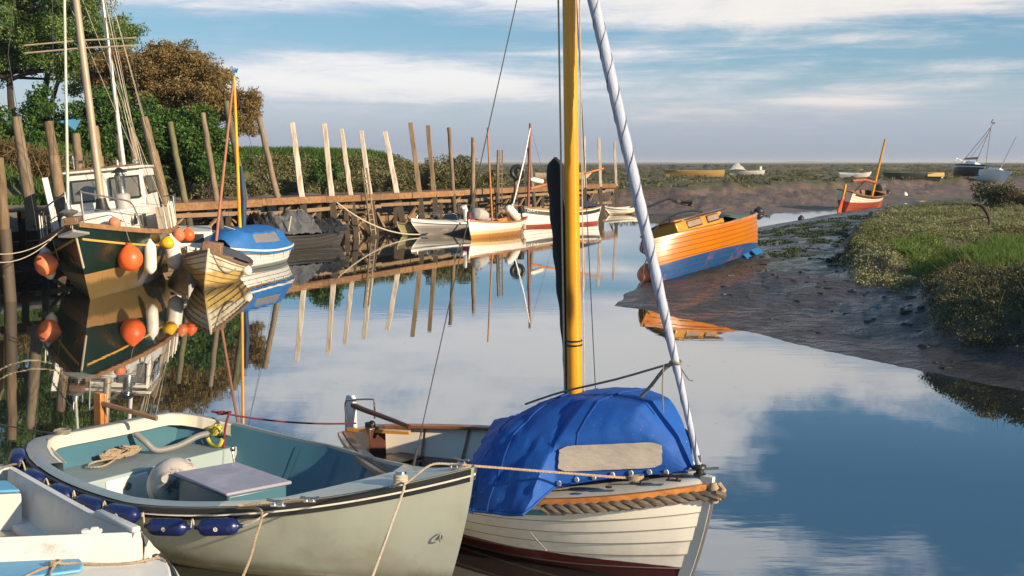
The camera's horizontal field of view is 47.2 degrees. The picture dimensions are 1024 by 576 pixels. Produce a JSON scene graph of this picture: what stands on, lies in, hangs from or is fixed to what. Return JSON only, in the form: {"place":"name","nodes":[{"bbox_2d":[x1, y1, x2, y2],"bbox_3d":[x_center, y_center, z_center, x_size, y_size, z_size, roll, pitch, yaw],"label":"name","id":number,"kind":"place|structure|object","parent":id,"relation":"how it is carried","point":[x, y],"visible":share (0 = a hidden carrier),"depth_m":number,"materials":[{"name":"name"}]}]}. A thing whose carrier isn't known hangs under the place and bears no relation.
{"place":"outdoors","nodes":[
{"label":"outdoors","id":0,"kind":"place"},
{"bbox_2d":[0,203,1023,575],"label":"water","id":1,"kind":"structure","parent":0,"point":[834,463],"depth_m":17.25,"materials":[{"name":"liquid"}]},
{"bbox_2d":[0,157,16,301],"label":"mooring post","id":2,"kind":"object","parent":1,"relation":"in","point":[8,280],"visible":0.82,"depth_m":27.09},
{"bbox_2d":[0,464,178,575],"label":"white dinghy","id":3,"kind":"object","parent":1,"relation":"on","point":[42,524],"visible":0.98,"depth_m":7.77,"materials":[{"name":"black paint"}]},
{"bbox_2d":[24,556,167,575],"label":"knotted rope","id":4,"kind":"object","parent":3,"relation":"on","point":[53,563],"visible":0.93,"depth_m":7.55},
{"bbox_2d":[8,0,177,299],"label":"motor sailer","id":5,"kind":"object","parent":1,"relation":"on","point":[90,242],"visible":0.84,"depth_m":29.53,"materials":[{"name":"green paint"}]},
{"bbox_2d":[34,239,60,275],"bbox_3d":[-11.070,-0.794,27.842,0.555,1.032,0.545,-6,8,-43],"label":"ball fender","id":6,"kind":"object","parent":5,"relation":"hanging from","point":[46,263],"visible":1,"depth_m":27.68,"materials":[{"name":"plastic"}]},
{"bbox_2d":[39,237,55,279],"bbox_3d":[-11.175,-0.730,28.212,0.365,1.067,0.296,0,6,0],"label":"long fender","id":7,"kind":"object","parent":5,"relation":"hanging from","point":[46,249],"visible":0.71,"depth_m":28.15,"materials":[{"name":"white plastic"}]},
{"bbox_2d":[108,217,121,226],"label":"ball fender","id":8,"kind":"object","parent":5,"relation":"on","point":[114,221],"visible":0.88,"depth_m":27.88,"materials":[{"name":"plastic"}]},
{"bbox_2d":[117,227,142,270],"bbox_3d":[-9.262,-0.947,28.441,0.600,1.080,0.594,0,6,0],"label":"ball fender","id":9,"kind":"object","parent":5,"relation":"hanging from","point":[130,257],"visible":1,"depth_m":28.27,"materials":[{"name":"orange plastic"}]},
{"bbox_2d":[144,229,156,273],"bbox_3d":[-9.166,-0.918,29.717,0.310,1.148,0.305,0,6,0],"label":"long fender","id":10,"kind":"object","parent":5,"relation":"hanging from","point":[150,260],"visible":1,"depth_m":29.62,"materials":[{"name":"white plastic"}]},
{"bbox_2d":[160,230,174,248],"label":"ball fender","id":11,"kind":"object","parent":5,"relation":"hanging from","point":[167,242],"visible":1,"depth_m":30.50,"materials":[{"name":"yellow plastic"}]},
{"bbox_2d":[164,233,182,269],"bbox_3d":[-9.063,-1.033,31.362,0.492,1.100,0.414,0,6,0],"label":"long fender","id":12,"kind":"object","parent":5,"relation":"hanging from","point":[173,256],"visible":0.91,"depth_m":31.22,"materials":[{"name":"white plastic"}]},
{"bbox_2d":[172,227,184,241],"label":"ball fender","id":13,"kind":"object","parent":5,"relation":"hanging from","point":[179,234],"visible":1,"depth_m":31.25,"materials":[{"name":"plastic"}]},
{"bbox_2d":[176,226,194,241],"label":"ball fender","id":14,"kind":"object","parent":5,"relation":"hanging from","point":[189,234],"visible":0.99,"depth_m":31.47,"materials":[{"name":"orange plastic"}]},
{"bbox_2d":[167,121,193,225],"bbox_3d":[-11.405,-3.206,40.853,1.303,5.151,0.248,3,7,25],"label":"mooring post","id":15,"kind":"object","parent":1,"relation":"in","point":[179,173],"visible":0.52,"depth_m":40.76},
{"bbox_2d":[178,225,211,271],"bbox_3d":[-9.899,-1.154,36.378,1.780,1.467,4.550,-1,6,-12],"label":"cabin boat","id":16,"kind":"object","parent":1,"relation":"on","point":[202,233],"visible":0.27,"depth_m":35.40,"materials":[{"name":"white paint"}]},
{"bbox_2d":[200,113,224,228],"bbox_3d":[-10.671,-3.532,42.193,1.148,5.511,0.239,3,7,25],"label":"mooring post","id":17,"kind":"object","parent":1,"relation":"in","point":[215,191],"visible":0.46,"depth_m":42.09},
{"bbox_2d":[182,241,252,290],"bbox_3d":[-7.941,-0.572,31.520,1.830,1.450,4.650,7,5,-8],"label":"old clinker boat","id":18,"kind":"object","parent":1,"relation":"on","point":[211,264],"visible":0.85,"depth_m":30.05,"materials":[{"name":"paint"}]},
{"bbox_2d":[223,101,250,215],"bbox_3d":[-10.083,-3.953,43.753,1.496,6.024,0.276,3,7,25],"label":"mooring post","id":19,"kind":"object","parent":1,"relation":"in","point":[231,128],"visible":0.27,"depth_m":43.63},
{"bbox_2d":[23,392,476,575],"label":"open launch","id":20,"kind":"object","parent":1,"relation":"on","point":[338,523],"visible":0.87,"depth_m":9.04,"materials":[{"name":"paint"}]},
{"bbox_2d":[8,448,26,469],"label":"long fender","id":21,"kind":"object","parent":20,"relation":"hanging from","point":[17,455],"visible":0.8,"depth_m":9.82,"materials":[{"name":"blue plastic"}]},
{"bbox_2d":[0,424,52,433],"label":"mooring rope","id":22,"kind":"object","parent":20,"relation":"attached to","point":[27,429],"visible":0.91,"depth_m":11.64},
{"bbox_2d":[0,428,70,471],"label":"mooring rope","id":23,"kind":"object","parent":20,"relation":"attached to","point":[62,431],"visible":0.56,"depth_m":10.31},
{"bbox_2d":[24,468,46,484],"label":"long fender","id":24,"kind":"object","parent":20,"relation":"hanging from","point":[36,474],"visible":0.32,"depth_m":9.46,"materials":[{"name":"blue plastic"}]},
{"bbox_2d":[49,483,73,499],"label":"long fender","id":25,"kind":"object","parent":20,"relation":"hanging from","point":[65,490],"visible":0.34,"depth_m":9.19,"materials":[{"name":"blue plastic"}]},
{"bbox_2d":[74,494,106,510],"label":"long fender","id":26,"kind":"object","parent":20,"relation":"hanging from","point":[93,503],"visible":0.51,"depth_m":8.98,"materials":[{"name":"blue plastic"}]},
{"bbox_2d":[87,445,141,468],"bbox_3d":[-3.624,1.510,10.636,0.217,0.119,0.674,2,6,20],"label":"rope coil","id":27,"kind":"object","parent":20,"relation":"on","point":[114,454],"visible":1,"depth_m":10.68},
{"bbox_2d":[103,503,142,522],"bbox_3d":[-2.944,1.701,8.857,0.380,0.133,0.135,3,7,24],"label":"long fender","id":28,"kind":"object","parent":20,"relation":"hanging from","point":[131,514],"visible":0.69,"depth_m":8.79,"materials":[{"name":"blue plastic"}]},
{"bbox_2d":[18,460,267,527],"bbox_3d":[-3.024,1.624,9.066,2.567,0.264,0.343,3,7,26],"label":"fender line","id":29,"kind":"object","parent":20,"relation":"attached to","point":[104,502],"visible":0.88,"depth_m":8.79,"materials":[{"name":"fabric"}]},
{"bbox_2d":[144,518,191,535],"bbox_3d":[-2.570,1.783,8.752,0.381,0.137,0.135,1,6,13],"label":"long fender","id":30,"kind":"object","parent":20,"relation":"hanging from","point":[167,526],"visible":1,"depth_m":8.70,"materials":[{"name":"blue plastic"}]},
{"bbox_2d":[147,457,197,500],"bbox_3d":[-2.902,1.694,10.091,0.468,0.464,0.476,5,8,39],"label":"round buoy","id":31,"kind":"object","parent":20,"relation":"in","point":[162,482],"visible":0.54,"depth_m":9.88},
{"bbox_2d":[206,424,223,447],"bbox_3d":[-2.851,1.420,11.280,0.243,0.220,0.082,4,8,36],"label":"yellow line reel","id":32,"kind":"object","parent":20,"relation":"hanging from","point":[215,429],"visible":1,"depth_m":11.25,"materials":[{"name":"plastic"}]},
{"bbox_2d":[194,518,242,535],"bbox_3d":[-2.170,1.767,8.678,0.381,0.142,0.134,1,6,8],"label":"long fender","id":33,"kind":"object","parent":20,"relation":"hanging from","point":[218,526],"visible":1,"depth_m":8.63,"materials":[{"name":"blue plastic"}]},
{"bbox_2d":[211,410,231,447],"bbox_3d":[-2.801,1.452,11.367,0.171,0.541,0.311,-3,7,-22],"label":"red rope","id":34,"kind":"object","parent":20,"relation":"hanging from","point":[227,418],"visible":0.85,"depth_m":11.26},
{"bbox_2d":[236,498,309,575],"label":"mooring rope","id":35,"kind":"object","parent":20,"relation":"attached to","point":[244,506],"visible":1,"depth_m":8.01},
{"bbox_2d":[225,414,356,424],"bbox_3d":[-2.179,1.273,11.469,1.306,0.142,0.017,0,6,-4],"label":"red rope","id":36,"kind":"object","parent":20,"relation":"attached to","point":[291,421],"visible":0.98,"depth_m":11.47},
{"bbox_2d":[371,462,450,575],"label":"mooring rope","id":37,"kind":"object","parent":20,"relation":"attached to","point":[401,480],"visible":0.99,"depth_m":8.19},
{"bbox_2d":[451,463,626,478],"bbox_3d":[0.228,1.347,8.620,1.353,0.122,0.023,0,6,1],"label":"mooring rope","id":38,"kind":"object","parent":20,"relation":"attached to","point":[544,471],"visible":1,"depth_m":8.61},
{"bbox_2d":[210,68,293,268],"bbox_3d":[-8.077,-3.536,36.167,1.896,6.250,5.332,0,6,11],"label":"day boat","id":39,"kind":"object","parent":1,"relation":"on","point":[261,246],"visible":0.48,"depth_m":35.26,"materials":[{"name":"paint"}]},
{"bbox_2d":[256,117,283,210],"bbox_3d":[-9.225,-3.912,45.789,1.667,5.522,0.258,3,7,25],"label":"mooring post","id":40,"kind":"object","parent":1,"relation":"in","point":[272,177],"visible":0.45,"depth_m":45.71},
{"bbox_2d":[235,208,348,248],"bbox_3d":[-8.197,-2.142,44.327,1.979,1.844,5.250,5,8,38],"label":"tarpaulin boat","id":41,"kind":"object","parent":1,"relation":"on","point":[301,229],"visible":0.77,"depth_m":43.90,"materials":[{"name":"fabric"}]},
{"bbox_2d":[289,122,307,213],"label":"mooring post","id":42,"kind":"object","parent":1,"relation":"in","point":[297,164],"visible":0.59,"depth_m":46.59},
{"bbox_2d":[322,123,336,218],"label":"mooring post","id":43,"kind":"object","parent":1,"relation":"in","point":[333,211],"visible":0.64,"depth_m":48.33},
{"bbox_2d":[336,202,427,234],"bbox_3d":[-5.575,-3.029,50.011,4.742,1.692,0.058,-5,8,-38],"label":"mooring rope","id":44,"kind":"object","parent":43,"relation":"attached to","point":[378,226],"visible":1,"depth_m":49.92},
{"bbox_2d":[339,129,359,237],"bbox_3d":[-6.873,-4.188,49.961,1.043,5.159,0.285,3,7,25],"label":"mooring post","id":45,"kind":"object","parent":1,"relation":"in","point":[350,192],"visible":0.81,"depth_m":49.88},
{"bbox_2d":[361,168,375,234],"bbox_3d":[-6.133,-3.700,50.265,0.050,2.884,1.078,3,7,25],"label":"ladder","id":46,"kind":"object","parent":45,"relation":"attached to","point":[366,199],"visible":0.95,"depth_m":50.22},
{"bbox_2d":[359,130,378,235],"bbox_3d":[-6.218,-4.315,51.307,1.057,5.131,0.319,3,7,25],"label":"mooring post","id":47,"kind":"object","parent":1,"relation":"in","point":[363,149],"visible":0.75,"depth_m":51.20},
{"bbox_2d":[383,131,405,222],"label":"mooring post","id":48,"kind":"object","parent":1,"relation":"in","point":[400,210],"visible":0.66,"depth_m":53.53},
{"bbox_2d":[408,122,424,218],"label":"mooring post","id":49,"kind":"object","parent":1,"relation":"in","point":[416,172],"visible":0.69,"depth_m":54.91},
{"bbox_2d":[396,205,467,234],"bbox_3d":[-3.546,-3.035,53.702,1.680,1.428,4.779,5,8,41],"label":"skiff","id":50,"kind":"object","parent":1,"relation":"on","point":[408,228],"visible":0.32,"depth_m":52.23,"materials":[{"name":"paint"}]},
{"bbox_2d":[426,125,438,219],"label":"mooring post","id":51,"kind":"object","parent":1,"relation":"in","point":[432,179],"visible":0.77,"depth_m":56.03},
{"bbox_2d":[447,127,456,212],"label":"mooring post","id":52,"kind":"object","parent":1,"relation":"in","point":[453,198],"visible":0.65,"depth_m":57.59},
{"bbox_2d":[411,212,494,234],"bbox_3d":[-2.754,-2.862,53.395,4.650,1.150,1.830,-6,8,-42],"label":"speedboat","id":53,"kind":"object","parent":1,"relation":"on","point":[452,223],"visible":0.56,"depth_m":52.52,"materials":[{"name":"paint"}]},
{"bbox_2d":[470,137,474,212],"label":"mooring post","id":54,"kind":"object","parent":1,"relation":"in","point":[472,180],"visible":0.57,"depth_m":59.07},
{"bbox_2d":[463,127,527,238],"bbox_3d":[-0.832,-4.529,51.513,1.879,5.030,5.180,-1,5,25],"label":"open boat","id":55,"kind":"object","parent":1,"relation":"on","point":[512,223],"visible":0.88,"depth_m":50.84,"materials":[{"name":"paint"}]},
{"bbox_2d":[495,150,498,218],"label":"mooring post","id":56,"kind":"object","parent":1,"relation":"in","point":[496,199],"visible":0.76,"depth_m":61.59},
{"bbox_2d":[498,150,502,211],"bbox_3d":[-0.603,-5.620,61.713,0.085,3.270,0.507,3,7,25],"label":"ladder","id":57,"kind":"object","parent":56,"relation":"attached to","point":[499,183],"visible":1,"depth_m":61.67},
{"bbox_2d":[513,169,517,204],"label":"mooring post","id":58,"kind":"object","parent":1,"relation":"in","point":[515,185],"visible":0.43,"depth_m":63.78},
{"bbox_2d":[510,164,525,179],"bbox_3d":[0.303,-6.260,63.463,0.875,0.866,0.199,0,6,0],"label":"tyre","id":59,"kind":"object","parent":58,"relation":"hanging from","point":[512,170],"visible":0.89,"depth_m":63.38,"materials":[{"name":"black rubber"}]},
{"bbox_2d":[527,148,536,206],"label":"mooring post","id":60,"kind":"object","parent":1,"relation":"in","point":[533,198],"visible":0.47,"depth_m":66.34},
{"bbox_2d":[338,0,726,575],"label":"clinker boat","id":61,"kind":"object","parent":1,"relation":"on","point":[655,521],"visible":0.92,"depth_m":8.93,"materials":[{"name":"paint"}]},
{"bbox_2d":[525,363,668,404],"bbox_3d":[0.646,0.766,9.280,1.544,0.557,0.070,6,8,44],"label":"tie rope","id":62,"kind":"object","parent":61,"relation":"attached to","point":[602,382],"visible":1,"depth_m":9.22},
{"bbox_2d":[628,474,643,481],"bbox_3d":[0.909,1.394,8.606,0.119,0.044,0.079,0,6,0],"label":"rope knot","id":63,"kind":"object","parent":61,"relation":"attached to","point":[635,478],"visible":1,"depth_m":8.58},
{"bbox_2d":[640,359,692,411],"bbox_3d":[1.136,0.725,8.817,0.445,0.400,0.122,4,7,35],"label":"tie rope","id":64,"kind":"object","parent":61,"relation":"attached to","point":[654,381],"visible":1,"depth_m":8.77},
{"bbox_2d":[511,123,603,226],"bbox_3d":[2.277,-5.615,60.084,2.179,5.502,6.840,5,8,42],"label":"named sailing boat","id":65,"kind":"object","parent":1,"relation":"on","point":[538,217],"visible":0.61,"depth_m":58.67,"materials":[{"name":"paint"}]},
{"bbox_2d":[583,136,586,200],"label":"mooring post","id":66,"kind":"object","parent":1,"relation":"in","point":[584,196],"visible":0.54,"depth_m":72.84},
{"bbox_2d":[598,138,602,212],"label":"mooring post","id":67,"kind":"object","parent":1,"relation":"in","point":[600,178],"visible":0.74,"depth_m":75.39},
{"bbox_2d":[613,141,618,206],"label":"mooring post","id":68,"kind":"object","parent":1,"relation":"in","point":[615,174],"visible":0.73,"depth_m":78.05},
{"bbox_2d":[605,206,634,214],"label":"rowing tender","id":69,"kind":"object","parent":1,"relation":"on","point":[620,210],"visible":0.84,"depth_m":72.56,"materials":[{"name":"paint"}]},
{"bbox_2d":[0,147,1023,390],"bbox_3d":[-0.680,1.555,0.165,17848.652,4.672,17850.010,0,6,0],"label":"ground","id":70,"kind":"structure","parent":0,"point":[885,337],"depth_m":27.05,"materials":[{"name":"soil"}]},
{"bbox_2d":[12,116,38,227],"bbox_3d":[-13.880,-3.304,33.478,0.885,3.158,0.334,4,7,31],"label":"mooring post","id":71,"kind":"object","parent":70,"relation":"on","point":[26,188],"visible":0.96,"depth_m":33.36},
{"bbox_2d":[0,135,69,180],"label":"bramble thicket","id":72,"kind":"object","parent":70,"relation":"on","point":[38,159],"visible":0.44,"depth_m":43.79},
{"bbox_2d":[0,0,149,133],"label":"broadleaf tree","id":73,"kind":"object","parent":70,"relation":"on","point":[32,23],"visible":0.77,"depth_m":57.88,"materials":[{"name":"green plant"}]},
{"bbox_2d":[72,133,84,168],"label":"mooring post","id":74,"kind":"object","parent":70,"relation":"on","point":[77,152],"visible":0.38,"depth_m":39.84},
{"bbox_2d":[96,126,103,166],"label":"mooring post","id":75,"kind":"object","parent":70,"relation":"on","point":[99,146],"visible":0.15,"depth_m":39.87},
{"bbox_2d":[0,80,242,188],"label":"ivy hedge","id":76,"kind":"object","parent":70,"relation":"on","point":[36,110],"visible":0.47,"depth_m":48.87,"materials":[{"name":"green plant"}]},
{"bbox_2d":[128,127,139,163],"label":"mooring post","id":77,"kind":"object","parent":70,"relation":"on","point":[134,157],"visible":0.2,"depth_m":41.33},
{"bbox_2d":[73,38,263,137],"bbox_3d":[-16.112,-8.103,55.586,8.952,7.307,5.780,0,6,0],"label":"bronze leaved tree","id":78,"kind":"object","parent":70,"relation":"on","point":[172,75],"visible":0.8,"depth_m":54.29,"materials":[{"name":"brown plant"}]},
{"bbox_2d":[0,140,412,205],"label":"grass","id":79,"kind":"structure","parent":70,"relation":"on","point":[313,152],"depth_m":57.08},
{"bbox_2d":[186,155,234,198],"bbox_3d":[-11.998,-4.280,46.885,1.921,2.130,2.210,-4,7,-32],"label":"dark bush","id":80,"kind":"object","parent":70,"relation":"on","point":[202,169],"visible":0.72,"depth_m":46.61,"materials":[{"name":"green plant"}]},
{"bbox_2d":[59,149,511,199],"bbox_3d":[-8.539,-5.410,61.361,4.193,3.514,37.202,3,7,25],"label":"bank scrub","id":81,"kind":"object","parent":70,"relation":"on","point":[286,183],"visible":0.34,"depth_m":56.20,"materials":[{"name":"plant"}]},
{"bbox_2d":[8,183,617,255],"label":"timber jetty","id":82,"kind":"object","parent":70,"relation":"on","point":[196,208],"visible":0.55,"depth_m":50.00,"materials":[{"name":"brown wood"}]},
{"bbox_2d":[44,121,64,211],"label":"mooring post","id":83,"kind":"object","parent":82,"relation":"on","point":[56,175],"visible":0.82,"depth_m":35.34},
{"bbox_2d":[140,116,169,206],"bbox_3d":[-11.824,-4.150,38.924,1.103,3.072,0.337,2,7,22],"label":"mooring post","id":84,"kind":"object","parent":82,"relation":"on","point":[157,160],"visible":0.75,"depth_m":38.80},
{"bbox_2d":[302,157,342,203],"bbox_3d":[-8.488,-4.770,52.785,1.738,2.246,2.610,0,6,0],"label":"dark bush","id":85,"kind":"object","parent":70,"relation":"on","point":[317,175],"visible":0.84,"depth_m":52.45,"materials":[{"name":"green plant"}]},
{"bbox_2d":[378,168,415,191],"bbox_3d":[-5.679,-5.185,58.869,2.144,1.694,2.362,0,6,0],"label":"dark bush","id":86,"kind":"object","parent":70,"relation":"on","point":[407,184],"visible":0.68,"depth_m":58.38,"materials":[{"name":"green plant"}]},
{"bbox_2d":[419,154,459,189],"bbox_3d":[-4.022,-6.092,63.836,2.370,2.362,3.856,0,6,0],"label":"tamarisk bush","id":87,"kind":"object","parent":70,"relation":"on","point":[442,180],"visible":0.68,"depth_m":63.07,"materials":[{"name":"green plant"}]},
{"bbox_2d":[438,153,481,188],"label":"tamarisk bush","id":88,"kind":"object","parent":70,"relation":"on","point":[462,167],"visible":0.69,"depth_m":65.01,"materials":[{"name":"green plant"}]},
{"bbox_2d":[475,169,505,187],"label":"tamarisk bush","id":89,"kind":"object","parent":70,"relation":"on","point":[484,182],"visible":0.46,"depth_m":68.85,"materials":[{"name":"green plant"}]},
{"bbox_2d":[533,172,590,184],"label":"boat on trailer","id":90,"kind":"object","parent":70,"relation":"on","point":[539,175],"visible":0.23,"depth_m":88.81,"materials":[{"name":"white plastic"}]},
{"bbox_2d":[669,198,694,206],"bbox_3d":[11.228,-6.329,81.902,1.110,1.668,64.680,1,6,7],"label":"driftwood branch","id":91,"kind":"object","parent":70,"relation":"on","point":[688,203],"visible":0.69,"depth_m":50.23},
{"bbox_2d":[663,169,724,176],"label":"flat barge","id":92,"kind":"object","parent":70,"relation":"on","point":[707,173],"visible":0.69,"depth_m":148.59},
{"bbox_2d":[639,208,762,279],"bbox_3d":[5.394,-1.236,33.724,2.519,2.122,6.350,-23,-4,35],"label":"varnished clinker boat","id":93,"kind":"object","parent":70,"relation":"on","point":[698,242],"visible":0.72,"depth_m":32.40,"materials":[{"name":"brown wood"}]},
{"bbox_2d":[637,263,650,281],"bbox_3d":[3.606,-0.393,31.604,0.480,0.547,0.475,0,6,0],"label":"ball buoy","id":94,"kind":"object","parent":93,"relation":"hanging from","point":[647,278],"visible":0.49,"depth_m":31.43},
{"bbox_2d":[449,164,1023,188],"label":"marsh scrub","id":95,"kind":"object","parent":70,"relation":"on","point":[744,176],"visible":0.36,"depth_m":162.09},
{"bbox_2d":[727,163,764,175],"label":"white workboat","id":96,"kind":"object","parent":70,"relation":"on","point":[738,166],"visible":0.71,"depth_m":163.65,"materials":[{"name":"plastic"}]},
{"bbox_2d":[757,215,866,266],"bbox_3d":[11.065,-2.183,45.420,5.345,1.027,32.794,2,6,18],"label":"seaweed","id":97,"kind":"object","parent":70,"relation":"on","point":[789,254],"visible":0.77,"depth_m":42.77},
{"bbox_2d":[696,233,955,368],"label":"mud clods","id":98,"kind":"object","parent":70,"relation":"on","point":[920,307],"visible":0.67,"depth_m":24.63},
{"bbox_2d":[837,169,870,177],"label":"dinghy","id":99,"kind":"object","parent":70,"relation":"on","point":[858,174],"visible":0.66,"depth_m":148.84,"materials":[{"name":"plastic"}]},
{"bbox_2d":[836,139,886,210],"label":"red bottomed boat","id":100,"kind":"object","parent":70,"relation":"on","point":[856,199],"visible":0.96,"depth_m":78.78,"materials":[{"name":"paint"}]},
{"bbox_2d":[883,172,943,180],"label":"dark punt","id":101,"kind":"object","parent":70,"relation":"on","point":[934,176],"visible":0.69,"depth_m":130.69,"materials":[{"name":"paint"}]},
{"bbox_2d":[840,200,1023,293],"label":"purslane","id":102,"kind":"object","parent":70,"relation":"on","point":[903,282],"visible":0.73,"depth_m":36.47,"materials":[{"name":"plant"}]},
{"bbox_2d":[847,199,1023,327],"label":"dry stems","id":103,"kind":"object","parent":70,"relation":"on","point":[950,255],"visible":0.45,"depth_m":27.02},
{"bbox_2d":[878,229,1023,279],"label":"marsh grass","id":104,"kind":"structure","parent":70,"relation":"on","point":[981,249],"depth_m":27.01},
{"bbox_2d":[915,236,1023,355],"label":"dark purslane","id":105,"kind":"object","parent":70,"relation":"on","point":[963,268],"visible":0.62,"depth_m":20.62,"materials":[{"name":"plant"}]},
{"bbox_2d":[954,203,990,226],"bbox_3d":[15.298,-2.436,39.013,1.191,0.778,0.487,1,6,9],"label":"anchor","id":106,"kind":"object","parent":70,"relation":"on","point":[986,211],"visible":0.98,"depth_m":38.90,"materials":[{"name":"metal"}]},
{"bbox_2d":[953,119,994,176],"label":"dark yacht","id":107,"kind":"object","parent":70,"relation":"on","point":[968,168],"visible":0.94,"depth_m":138.62,"materials":[{"name":"metal"}]},
{"bbox_2d":[973,137,1015,182],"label":"white yacht","id":108,"kind":"object","parent":70,"relation":"on","point":[994,174],"visible":0.93,"depth_m":134.74,"materials":[{"name":"metal"}]},
{"bbox_2d":[969,179,1023,206],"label":"shrubby seablite","id":109,"kind":"object","parent":70,"relation":"on","point":[996,194],"visible":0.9,"depth_m":57.48,"materials":[{"name":"green plant"}]},
{"bbox_2d":[989,225,1023,234],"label":"shrubby seablite","id":110,"kind":"object","parent":70,"relation":"on","point":[1011,230],"visible":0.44,"depth_m":33.88,"materials":[{"name":"green plant"}]},
{"bbox_2d":[1006,188,1023,205],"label":"shrubby seablite","id":111,"kind":"object","parent":70,"relation":"on","point":[1019,197],"visible":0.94,"depth_m":55.83,"materials":[{"name":"green plant"}]},
{"bbox_2d":[0,0,1023,162],"label":"sky","id":112,"kind":"structure","parent":0,"point":[711,81],"materials":[{"name":"blue"}]},
{"bbox_2d":[418,161,1023,162],"bbox_3d":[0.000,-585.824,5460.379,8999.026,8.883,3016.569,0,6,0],"label":"hills","id":113,"kind":"structure","parent":0,"point":[763,162],"depth_m":5275.50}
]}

